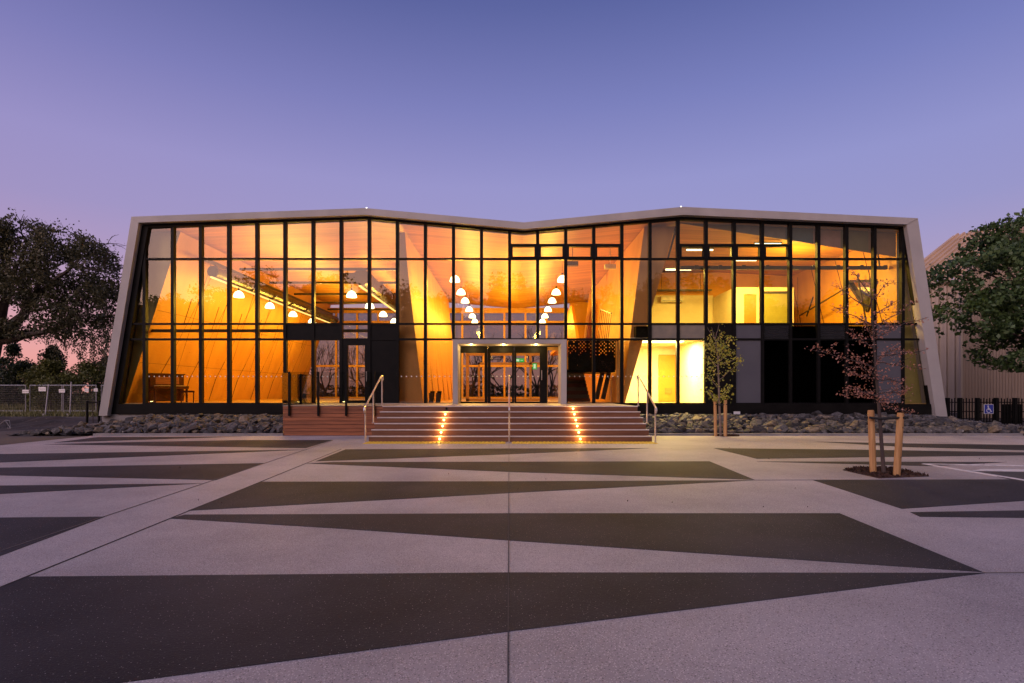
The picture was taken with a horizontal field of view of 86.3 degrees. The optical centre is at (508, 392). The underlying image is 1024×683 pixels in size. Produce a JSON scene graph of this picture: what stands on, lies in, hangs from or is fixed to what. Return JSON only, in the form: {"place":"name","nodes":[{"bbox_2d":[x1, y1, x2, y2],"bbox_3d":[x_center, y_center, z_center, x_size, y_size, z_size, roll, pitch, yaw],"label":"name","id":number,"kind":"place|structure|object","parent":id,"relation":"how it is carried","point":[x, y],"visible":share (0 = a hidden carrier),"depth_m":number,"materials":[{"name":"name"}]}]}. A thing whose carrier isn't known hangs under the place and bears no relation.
{"place":"outdoors","nodes":[
{"label":"outdoors","id":0,"kind":"place"},
{"bbox_2d":[0,416,101,432],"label":"terrain","id":1,"kind":"structure","parent":0,"point":[30,423],"depth_m":24.34,"materials":[{"name":"soil"}]},
{"bbox_2d":[0,402,101,416],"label":"grass","id":2,"kind":"structure","parent":0,"point":[19,409],"depth_m":35.89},
{"bbox_2d":[0,436,1023,682],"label":"plaza","id":3,"kind":"structure","parent":0,"point":[958,630],"depth_m":4.82,"materials":[{"name":"concrete"}]},
{"bbox_2d":[0,517,102,555],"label":"paving inlay","id":4,"kind":"object","parent":3,"relation":"on","point":[14,531],"visible":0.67,"depth_m":5.80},
{"bbox_2d":[0,483,201,493],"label":"paving inlay","id":5,"kind":"object","parent":3,"relation":"on","point":[7,489],"visible":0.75,"depth_m":8.29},
{"bbox_2d":[0,463,262,479],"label":"paving inlay","id":6,"kind":"object","parent":3,"relation":"on","point":[200,471],"visible":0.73,"depth_m":9.97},
{"bbox_2d":[54,437,214,442],"bbox_3d":[-11.304,1.456,17.594,4.857,0.020,1.792,0,0,-26],"label":"paving inlay","id":7,"kind":"object","parent":3,"relation":"on","point":[112,439],"visible":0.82,"depth_m":17.08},
{"bbox_2d":[0,450,287,461],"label":"paving inlay","id":8,"kind":"object","parent":3,"relation":"on","point":[33,457],"visible":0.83,"depth_m":12.49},
{"bbox_2d":[0,440,332,550],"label":"paving joint","id":9,"kind":"object","parent":3,"relation":"on","point":[148,501],"visible":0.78,"depth_m":7.15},
{"bbox_2d":[0,449,340,586],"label":"paving joint","id":10,"kind":"object","parent":3,"relation":"on","point":[139,530],"visible":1,"depth_m":5.45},
{"bbox_2d":[56,440,330,447],"bbox_3d":[-9.096,1.456,15.359,7.670,0.020,2.425,0,0,0],"label":"paving inlay","id":11,"kind":"object","parent":3,"relation":"on","point":[269,443],"visible":0.88,"depth_m":15.42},
{"bbox_2d":[363,375,383,441],"bbox_3d":[-4.160,0.439,16.903,0.100,2.023,2.412,0,0,0],"label":"handrail","id":12,"kind":"object","parent":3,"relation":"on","point":[372,393],"visible":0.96,"depth_m":16.78,"materials":[{"name":"silver metal"}]},
{"bbox_2d":[188,480,751,510],"bbox_3d":[0.031,1.456,7.834,8.058,0.020,2.316,0,0,0],"label":"paving inlay","id":13,"kind":"object","parent":3,"relation":"on","point":[262,494],"visible":0.82,"depth_m":8.12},
{"bbox_2d":[317,448,642,460],"bbox_3d":[-0.213,1.456,12.850,7.797,0.020,2.395,0,0,-3],"label":"paving inlay","id":14,"kind":"object","parent":3,"relation":"on","point":[356,454],"visible":0.94,"depth_m":13.11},
{"bbox_2d":[0,572,982,682],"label":"paving inlay","id":15,"kind":"object","parent":3,"relation":"on","point":[88,629],"visible":0.93,"depth_m":3.63,"materials":[{"name":"concrete"}]},
{"bbox_2d":[507,499,508,682],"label":"paving joint","id":16,"kind":"object","parent":3,"relation":"on","point":[508,603],"visible":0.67,"depth_m":3.62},
{"bbox_2d":[368,403,651,441],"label":"entrance steps","id":17,"kind":"structure","parent":3,"relation":"on","point":[489,422],"depth_m":16.72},
{"bbox_2d":[508,375,509,441],"bbox_3d":[0.020,0.439,16.903,0.100,2.023,2.412,0,0,0],"label":"handrail","id":18,"kind":"object","parent":17,"relation":"on","point":[509,403],"visible":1,"depth_m":16.17,"materials":[{"name":"silver metal"}]},
{"bbox_2d":[363,441,657,443],"bbox_3d":[0.050,1.444,15.640,8.300,0.033,0.560,0,0,0],"label":"tactile strip","id":19,"kind":"object","parent":3,"relation":"on","point":[513,442],"visible":1,"depth_m":15.52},
{"bbox_2d":[307,461,753,479],"bbox_3d":[0.059,1.456,10.251,8.314,0.020,2.412,0,0,0],"label":"paving inlay","id":20,"kind":"object","parent":3,"relation":"on","point":[695,469],"visible":0.95,"depth_m":10.50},
{"bbox_2d":[171,513,981,571],"bbox_3d":[0.036,1.456,5.469,7.852,0.020,2.133,0,0,0],"label":"paving inlay","id":21,"kind":"object","parent":3,"relation":"on","point":[833,537],"visible":0.89,"depth_m":5.71,"materials":[{"name":"concrete"}]},
{"bbox_2d":[637,375,656,441],"bbox_3d":[4.260,0.439,16.903,0.100,2.023,2.412,0,0,0],"label":"handrail","id":22,"kind":"object","parent":3,"relation":"on","point":[647,392],"visible":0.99,"depth_m":16.77,"materials":[{"name":"silver metal"}]},
{"bbox_2d":[710,433,739,436],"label":"mulch","id":23,"kind":"object","parent":3,"relation":"on","point":[728,435],"visible":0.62,"depth_m":18.01,"materials":[{"name":"brown plant"}]},
{"bbox_2d":[700,324,743,435],"bbox_3d":[7.038,-0.406,18.030,1.467,3.684,0.834,0,0,9],"label":"sapling","id":24,"kind":"object","parent":23,"relation":"on","point":[718,397],"visible":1,"depth_m":17.97,"materials":[{"name":"green plant"}]},
{"bbox_2d":[724,400,726,436],"bbox_3d":[7.104,0.876,17.900,0.110,1.248,0.110,0,0,0],"label":"tree stake","id":25,"kind":"object","parent":23,"relation":"on","point":[725,418],"visible":0.79,"depth_m":17.85,"materials":[{"name":"brown wood"}]},
{"bbox_2d":[715,448,1023,458],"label":"paving inlay","id":26,"kind":"object","parent":3,"relation":"on","point":[794,453],"visible":0.93,"depth_m":12.90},
{"bbox_2d":[757,461,999,465],"bbox_3d":[7.768,1.456,11.072,5.143,0.020,0.713,0,0,0],"label":"paving inlay","id":27,"kind":"object","parent":3,"relation":"on","point":[913,463],"visible":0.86,"depth_m":11.24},
{"bbox_2d":[843,465,928,477],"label":"mulch","id":28,"kind":"object","parent":3,"relation":"on","point":[865,470],"visible":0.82,"depth_m":9.58,"materials":[{"name":"brown plant"}]},
{"bbox_2d":[804,266,928,472],"bbox_3d":[6.346,-0.373,9.576,2.415,3.682,0.881,0,0,0],"label":"sapling","id":29,"kind":"object","parent":28,"relation":"on","point":[878,402],"visible":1,"depth_m":9.55,"materials":[{"name":"brown plant"}]},
{"bbox_2d":[864,416,907,419],"bbox_3d":[6.601,0.449,9.562,0.629,0.068,0.181,0,0,25],"label":"tree tie","id":30,"kind":"object","parent":29,"relation":"attached to","point":[888,418],"visible":0.91,"depth_m":9.50,"materials":[{"name":"rubber"}]},
{"bbox_2d":[867,410,876,471],"bbox_3d":[6.451,0.909,9.690,0.148,1.186,0.106,0,0,0],"label":"tree stake","id":31,"kind":"object","parent":28,"relation":"on","point":[872,445],"visible":0.79,"depth_m":9.65,"materials":[{"name":"brown wood"}]},
{"bbox_2d":[893,413,903,475],"bbox_3d":[6.746,0.927,9.450,0.180,1.152,0.110,0,0,0],"label":"tree stake","id":32,"kind":"object","parent":28,"relation":"on","point":[898,445],"visible":0.79,"depth_m":9.41,"materials":[{"name":"brown wood"}]},
{"bbox_2d":[814,479,1023,508],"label":"paving inlay","id":33,"kind":"object","parent":3,"relation":"on","point":[903,494],"visible":0.78,"depth_m":7.96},
{"bbox_2d":[829,442,1023,449],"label":"paving inlay","id":34,"kind":"object","parent":3,"relation":"on","point":[990,446],"visible":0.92,"depth_m":14.84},
{"bbox_2d":[878,479,978,479],"bbox_3d":[8.480,1.452,9.068,8.869,0.020,0.005,0,0,-1],"label":"paving joint","id":35,"kind":"object","parent":3,"relation":"on","point":[928,479],"visible":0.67,"depth_m":9.04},
{"bbox_2d":[911,510,1023,517],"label":"paving inlay","id":36,"kind":"object","parent":3,"relation":"on","point":[1003,514],"visible":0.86,"depth_m":6.46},
{"bbox_2d":[923,463,1023,465],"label":"parking line","id":37,"kind":"object","parent":3,"relation":"on","point":[979,464],"visible":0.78,"depth_m":10.90,"materials":[{"name":"white paint"}]},
{"bbox_2d":[973,469,1023,470],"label":"parking line","id":38,"kind":"object","parent":3,"relation":"on","point":[999,470],"visible":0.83,"depth_m":10.09,"materials":[{"name":"white paint"}]},
{"bbox_2d":[975,471,1023,481],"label":"pavement","id":39,"kind":"structure","parent":3,"relation":"on","point":[1019,475],"depth_m":9.60,"materials":[{"name":"concrete"}]},
{"bbox_2d":[925,464,1023,480],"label":"parking line","id":40,"kind":"object","parent":39,"relation":"on","point":[974,472],"visible":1,"depth_m":9.86,"materials":[{"name":"white paint"}]},
{"bbox_2d":[0,396,1023,444],"bbox_3d":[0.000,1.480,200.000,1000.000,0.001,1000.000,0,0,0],"label":"ground","id":41,"kind":"structure","parent":0,"point":[5,439],"depth_m":18.28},
{"bbox_2d":[0,385,25,410],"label":"fence","id":42,"kind":"object","parent":41,"relation":"on","point":[4,391],"visible":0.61,"depth_m":36.51,"materials":[{"name":"grey metal"}]},
{"bbox_2d":[0,342,34,404],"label":"conifer","id":43,"kind":"object","parent":41,"relation":"on","point":[13,349],"visible":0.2,"depth_m":43.73,"materials":[{"name":"green plant"}]},
{"bbox_2d":[0,357,49,407],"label":"shrub","id":44,"kind":"object","parent":41,"relation":"on","point":[19,365],"visible":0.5,"depth_m":42.10,"materials":[{"name":"green plant"}]},
{"bbox_2d":[30,385,63,412],"bbox_3d":[-31.050,0.475,36.716,2.600,1.950,0.600,0,0,2],"label":"fence","id":45,"kind":"object","parent":41,"relation":"on","point":[34,391],"visible":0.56,"depth_m":36.72,"materials":[{"name":"grey metal"}]},
{"bbox_2d":[17,344,82,406],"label":"shrub","id":46,"kind":"object","parent":41,"relation":"on","point":[46,353],"visible":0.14,"depth_m":41.56,"materials":[{"name":"green plant"}]},
{"bbox_2d":[16,358,83,409],"bbox_3d":[-32.233,-0.494,38.443,3.910,3.952,3.762,0,0,0],"label":"shrub","id":47,"kind":"object","parent":41,"relation":"on","point":[45,372],"visible":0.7,"depth_m":38.07,"materials":[{"name":"green plant"}]},
{"bbox_2d":[0,207,124,371],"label":"spreading tree","id":48,"kind":"object","parent":41,"relation":"on","point":[33,269],"visible":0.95,"depth_m":38.98,"materials":[{"name":"green plant"}]},
{"bbox_2d":[39,357,106,407],"bbox_3d":[-30.896,-0.523,39.970,4.923,4.074,4.917,0,0,-28],"label":"shrub","id":49,"kind":"object","parent":41,"relation":"on","point":[90,374],"visible":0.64,"depth_m":38.98,"materials":[{"name":"green plant"}]},
{"bbox_2d":[61,385,96,412],"bbox_3d":[-28.700,0.475,36.491,2.600,1.950,0.600,0,0,0],"label":"fence","id":50,"kind":"object","parent":41,"relation":"on","point":[76,400],"visible":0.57,"depth_m":36.48,"materials":[{"name":"grey metal"}]},
{"bbox_2d":[86,396,100,422],"bbox_3d":[-18.257,0.800,24.000,0.636,1.301,0.100,0,0,0],"label":"tree guard","id":51,"kind":"object","parent":41,"relation":"on","point":[87,410],"visible":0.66,"depth_m":23.97,"materials":[{"name":"black"}]},
{"bbox_2d":[91,356,107,403],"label":"shrub","id":52,"kind":"object","parent":41,"relation":"on","point":[98,377],"visible":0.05,"depth_m":42.65,"materials":[{"name":"green plant"}]},
{"bbox_2d":[7,419,282,435],"bbox_3d":[-12.300,1.228,20.405,9.400,0.535,3.950,0,0,0],"label":"rubble","id":53,"kind":"object","parent":41,"relation":"on","point":[73,433],"visible":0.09,"depth_m":18.56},
{"bbox_2d":[19,413,283,435],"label":"rocks","id":54,"kind":"object","parent":53,"relation":"on","point":[219,426],"visible":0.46,"depth_m":19.38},
{"bbox_2d":[185,425,200,432],"bbox_3d":[-10.845,1.292,18.712,0.538,0.263,0.489,-2,12,6],"label":"rock","id":55,"kind":"object","parent":53,"relation":"on","point":[189,429],"visible":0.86,"depth_m":18.60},
{"bbox_2d":[283,403,405,434],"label":"timber deck","id":56,"kind":"structure","parent":41,"relation":"on","point":[330,419],"depth_m":18.30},
{"bbox_2d":[282,372,374,415],"bbox_3d":[-6.626,0.050,18.935,4.554,1.480,2.186,0,0,41],"label":"glass balustrade","id":57,"kind":"object","parent":56,"relation":"on","point":[297,388],"visible":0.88,"depth_m":19.34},
{"bbox_2d":[99,206,947,421],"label":"community hall","id":58,"kind":"structure","parent":41,"relation":"on","point":[180,309],"depth_m":22.85,"materials":[{"name":"metal"}]},
{"bbox_2d":[142,245,170,403],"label":"window","id":59,"kind":"structure","parent":58,"relation":"in","point":[145,339],"depth_m":22.31,"materials":[{"name":"black glass"}]},
{"bbox_2d":[148,373,188,402],"bbox_3d":[-14.938,-0.185,23.900,0.720,1.270,1.520,0,0,28],"label":"upright piano","id":60,"kind":"object","parent":58,"relation":"on","point":[159,388],"visible":0.89,"depth_m":23.70,"materials":[{"name":"brown wood"}]},
{"bbox_2d":[171,227,198,403],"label":"window","id":61,"kind":"structure","parent":58,"relation":"in","point":[173,230],"depth_m":22.33,"materials":[{"name":"black glass"}]},
{"bbox_2d":[199,226,226,403],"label":"window","id":62,"kind":"structure","parent":58,"relation":"in","point":[201,229],"depth_m":22.33,"materials":[{"name":"black glass"}]},
{"bbox_2d":[233,288,243,297],"bbox_3d":[-12.200,-4.800,24.700,0.460,1.000,0.460,0,0,0],"label":"pendant lamp","id":63,"kind":"object","parent":58,"relation":"hanging from","point":[238,294],"visible":1,"depth_m":24.56,"materials":[{"name":"metal"}]},
{"bbox_2d":[227,225,254,403],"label":"window","id":64,"kind":"structure","parent":58,"relation":"in","point":[229,228],"depth_m":22.33,"materials":[{"name":"black glass"}]},
{"bbox_2d":[255,223,282,403],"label":"window","id":65,"kind":"structure","parent":58,"relation":"in","point":[257,226],"depth_m":22.33,"materials":[{"name":"black glass"}]},
{"bbox_2d":[283,222,310,403],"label":"window","id":66,"kind":"structure","parent":58,"relation":"in","point":[291,331],"depth_m":22.35,"materials":[{"name":"black glass"}]},
{"bbox_2d":[311,221,338,403],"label":"window","id":67,"kind":"structure","parent":58,"relation":"in","point":[319,331],"depth_m":22.34,"materials":[{"name":"black glass"}]},
{"bbox_2d":[346,275,356,297],"bbox_3d":[-7.100,-4.800,24.700,0.460,1.000,0.460,0,0,0],"label":"pendant lamp","id":68,"kind":"object","parent":58,"relation":"hanging from","point":[351,294],"visible":1,"depth_m":24.59,"materials":[{"name":"metal"}]},
{"bbox_2d":[339,220,366,402],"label":"window","id":69,"kind":"structure","parent":58,"relation":"in","point":[341,223],"depth_m":22.31,"materials":[{"name":"black glass"}]},
{"bbox_2d":[343,340,366,402],"bbox_3d":[-6.277,-0.850,22.363,1.025,2.560,0.195,0,0,0],"label":"door","id":70,"kind":"structure","parent":58,"relation":"in","point":[346,343],"depth_m":22.34,"materials":[{"name":"black glass"}]},
{"bbox_2d":[367,219,395,402],"bbox_3d":[-5.191,-3.300,22.400,1.149,7.580,0.180,0,0,0],"label":"window","id":71,"kind":"structure","parent":58,"relation":"in","point":[381,337],"depth_m":22.36,"materials":[{"name":"black glass"}]},
{"bbox_2d":[396,222,423,402],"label":"window","id":72,"kind":"structure","parent":58,"relation":"in","point":[398,339],"depth_m":22.31,"materials":[{"name":"black glass"}]},
{"bbox_2d":[424,224,451,402],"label":"window","id":73,"kind":"structure","parent":58,"relation":"in","point":[426,339],"depth_m":22.31,"materials":[{"name":"black glass"}]},
{"bbox_2d":[316,308,568,397],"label":"rear window","id":74,"kind":"structure","parent":58,"relation":"in","point":[327,352],"depth_m":42.09,"materials":[{"name":"clear glass"}]},
{"bbox_2d":[452,227,479,339],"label":"window","id":75,"kind":"structure","parent":58,"relation":"in","point":[453,228],"depth_m":22.31,"materials":[{"name":"black glass"}]},
{"bbox_2d":[460,347,487,402],"bbox_3d":[-1.446,-0.699,22.370,1.169,2.298,0.100,0,0,0],"label":"sliding door","id":76,"kind":"structure","parent":58,"relation":"in","point":[462,349],"depth_m":22.32,"materials":[{"name":"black glass"}]},
{"bbox_2d":[480,229,507,338],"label":"window","id":77,"kind":"structure","parent":58,"relation":"in","point":[481,231],"depth_m":22.31,"materials":[{"name":"black glass"}]},
{"bbox_2d":[488,347,513,402],"bbox_3d":[-0.315,-0.699,22.370,1.078,2.298,0.100,0,0,0],"label":"sliding door","id":78,"kind":"structure","parent":58,"relation":"in","point":[490,349],"depth_m":22.32,"materials":[{"name":"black glass"}]},
{"bbox_2d":[508,232,535,338],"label":"window","id":79,"kind":"structure","parent":58,"relation":"in","point":[510,246],"depth_m":22.31,"materials":[{"name":"black glass"}]},
{"bbox_2d":[514,347,546,402],"bbox_3d":[0.903,-0.699,22.331,1.344,2.298,0.178,0,0,0],"label":"sliding door","id":80,"kind":"structure","parent":58,"relation":"in","point":[542,350],"depth_m":22.32,"materials":[{"name":"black glass"}]},
{"bbox_2d":[536,232,564,338],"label":"window","id":81,"kind":"structure","parent":58,"relation":"in","point":[538,246],"depth_m":22.31,"materials":[{"name":"black glass"}]},
{"bbox_2d":[567,248,577,266],"bbox_3d":[2.930,-6.329,25.000,0.500,1.100,0.240,0,0,0],"label":"ceiling speaker","id":82,"kind":"object","parent":58,"relation":"attached to","point":[572,263],"visible":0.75,"depth_m":24.88},
{"bbox_2d":[564,229,592,376],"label":"window","id":83,"kind":"structure","parent":58,"relation":"in","point":[567,246],"depth_m":22.31,"materials":[{"name":"black glass"}]},
{"bbox_2d":[567,308,615,401],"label":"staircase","id":84,"kind":"structure","parent":58,"relation":"on","point":[580,365],"depth_m":24.00,"materials":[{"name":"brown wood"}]},
{"bbox_2d":[592,227,620,403],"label":"window","id":85,"kind":"structure","parent":58,"relation":"in","point":[595,246],"depth_m":22.31,"materials":[{"name":"black glass"}]},
{"bbox_2d":[604,248,615,269],"bbox_3d":[4.648,-6.192,25.000,0.500,1.100,0.240,0,0,0],"label":"ceiling speaker","id":86,"kind":"object","parent":58,"relation":"attached to","point":[610,266],"visible":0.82,"depth_m":24.88},
{"bbox_2d":[620,225,648,403],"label":"window","id":87,"kind":"structure","parent":58,"relation":"in","point":[623,339],"depth_m":22.31,"materials":[{"name":"black glass"}]},
{"bbox_2d":[648,222,676,403],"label":"window","id":88,"kind":"structure","parent":58,"relation":"in","point":[656,331],"depth_m":22.33,"materials":[{"name":"black glass"}]},
{"bbox_2d":[642,341,683,342],"bbox_3d":[6.600,-2.178,23.600,1.800,0.045,0.500,0,0,0],"label":"ceiling panel light","id":89,"kind":"object","parent":58,"relation":"attached to","point":[662,341],"visible":0.57,"depth_m":23.35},
{"bbox_2d":[658,355,675,400],"bbox_3d":[7.674,-0.689,26.345,0.884,2.238,0.090,0,0,0],"label":"room door","id":90,"kind":"structure","parent":58,"relation":"in","point":[666,363],"depth_m":26.33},
{"bbox_2d":[660,296,682,302],"bbox_3d":[9.200,-5.240,30.815,1.240,0.360,0.270,0,0,0],"label":"air conditioner","id":91,"kind":"object","parent":58,"relation":"attached to","point":[667,299],"visible":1,"depth_m":30.70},
{"bbox_2d":[676,220,704,403],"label":"window","id":92,"kind":"structure","parent":58,"relation":"in","point":[684,331],"depth_m":22.31,"materials":[{"name":"black glass"}]},
{"bbox_2d":[703,221,733,403],"bbox_3d":[8.603,-3.275,22.390,1.159,7.530,0.200,0,0,0],"label":"window","id":93,"kind":"structure","parent":58,"relation":"in","point":[727,327],"depth_m":22.36,"materials":[{"name":"black glass"}]},
{"bbox_2d":[731,222,761,403],"bbox_3d":[9.752,-3.255,22.390,1.159,7.489,0.200,0,0,0],"label":"window","id":94,"kind":"structure","parent":58,"relation":"in","point":[746,381],"depth_m":22.36,"materials":[{"name":"grey glass"}]},
{"bbox_2d":[759,223,789,403],"bbox_3d":[10.901,-3.234,22.390,1.159,7.448,0.200,0,0,0],"label":"window","id":95,"kind":"structure","parent":58,"relation":"in","point":[774,336],"depth_m":22.40,"materials":[{"name":"grey glass"}]},
{"bbox_2d":[787,224,816,403],"bbox_3d":[12.044,-3.214,22.400,1.149,7.408,0.180,0,0,0],"label":"window","id":96,"kind":"structure","parent":58,"relation":"in","point":[801,361],"depth_m":22.40,"materials":[{"name":"black glass"}]},
{"bbox_2d":[815,225,844,403],"bbox_3d":[13.194,-3.193,22.400,1.149,7.367,0.180,0,0,0],"label":"window","id":97,"kind":"structure","parent":58,"relation":"in","point":[829,375],"depth_m":22.40,"materials":[{"name":"black glass"}]},
{"bbox_2d":[843,226,872,403],"bbox_3d":[14.343,-3.173,22.400,1.149,7.326,0.180,0,0,0],"label":"window","id":98,"kind":"structure","parent":58,"relation":"in","point":[853,344],"depth_m":22.40,"materials":[{"name":"black glass"}]},
{"bbox_2d":[871,227,904,403],"bbox_3d":[15.553,-3.152,22.400,1.273,7.285,0.180,0,0,0],"label":"window","id":99,"kind":"structure","parent":58,"relation":"in","point":[895,337],"depth_m":22.36,"materials":[{"name":"grey glass"}]},
{"bbox_2d":[905,258,918,340],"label":"window","id":100,"kind":"structure","parent":58,"relation":"in","point":[906,339],"depth_m":22.33,"materials":[{"name":"black glass"}]},
{"bbox_2d":[93,433,1022,435],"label":"kerb","id":101,"kind":"structure","parent":41,"relation":"on","point":[650,434],"depth_m":18.26,"materials":[{"name":"concrete"}]},
{"bbox_2d":[714,401,716,435],"bbox_3d":[6.816,0.891,18.000,0.115,1.220,0.100,0,0,0],"label":"tree stake","id":102,"kind":"object","parent":41,"relation":"on","point":[715,419],"visible":0.79,"depth_m":17.96,"materials":[{"name":"brown wood"}]},
{"bbox_2d":[806,427,819,432],"bbox_3d":[10.376,1.341,18.636,0.457,0.321,0.390,0,0,30],"label":"rock","id":103,"kind":"object","parent":41,"relation":"on","point":[813,429],"visible":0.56,"depth_m":18.49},
{"bbox_2d":[643,414,1023,434],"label":"rocks","id":104,"kind":"object","parent":41,"relation":"on","point":[844,425],"visible":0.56,"depth_m":19.50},
{"bbox_2d":[926,208,1023,372],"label":"broadleaf tree","id":105,"kind":"object","parent":41,"relation":"on","point":[1001,306],"visible":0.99,"depth_m":23.53,"materials":[{"name":"green plant"}]},
{"bbox_2d":[945,398,1023,424],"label":"picket fence","id":106,"kind":"object","parent":41,"relation":"on","point":[1012,413],"visible":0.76,"depth_m":23.38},
{"bbox_2d":[984,404,993,413],"bbox_3d":[20.515,0.717,23.336,0.400,0.400,0.028,0,0,0],"label":"parking sign","id":107,"kind":"object","parent":106,"relation":"attached to","point":[988,408],"visible":1,"depth_m":23.33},
{"bbox_2d":[959,228,1023,417],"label":"ribbed annex","id":108,"kind":"object","parent":41,"relation":"on","point":[976,381],"visible":0.14,"depth_m":30.86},
{"bbox_2d":[987,425,1001,432],"bbox_3d":[16.485,1.307,18.593,0.341,0.306,0.527,-22,-18,-15],"label":"rock","id":109,"kind":"object","parent":41,"relation":"on","point":[995,429],"visible":0.65,"depth_m":18.44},
{"bbox_2d":[0,0,1023,390],"label":"sky","id":110,"kind":"structure","parent":0,"point":[112,112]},
{"bbox_2d":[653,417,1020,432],"bbox_3d":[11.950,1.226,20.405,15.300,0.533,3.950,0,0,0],"label":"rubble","id":111,"kind":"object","parent":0,"point":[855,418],"visible":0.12,"depth_m":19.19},
{"bbox_2d":[752,425,766,431],"bbox_3d":[8.578,1.299,18.685,0.458,0.338,0.295,0,0,36],"label":"rock","id":112,"kind":"object","parent":111,"relation":"on","point":[755,428],"visible":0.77,"depth_m":18.57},
{"bbox_2d":[774,424,788,431],"bbox_3d":[9.305,1.266,18.712,0.514,0.248,0.442,-24,9,14],"label":"rock","id":113,"kind":"object","parent":111,"relation":"on","point":[783,427],"visible":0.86,"depth_m":18.64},
{"bbox_2d":[955,426,972,431],"bbox_3d":[15.506,1.287,18.636,0.461,0.273,0.549,17,-34,-39],"label":"rock","id":114,"kind":"object","parent":111,"relation":"on","point":[966,428],"visible":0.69,"depth_m":18.47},
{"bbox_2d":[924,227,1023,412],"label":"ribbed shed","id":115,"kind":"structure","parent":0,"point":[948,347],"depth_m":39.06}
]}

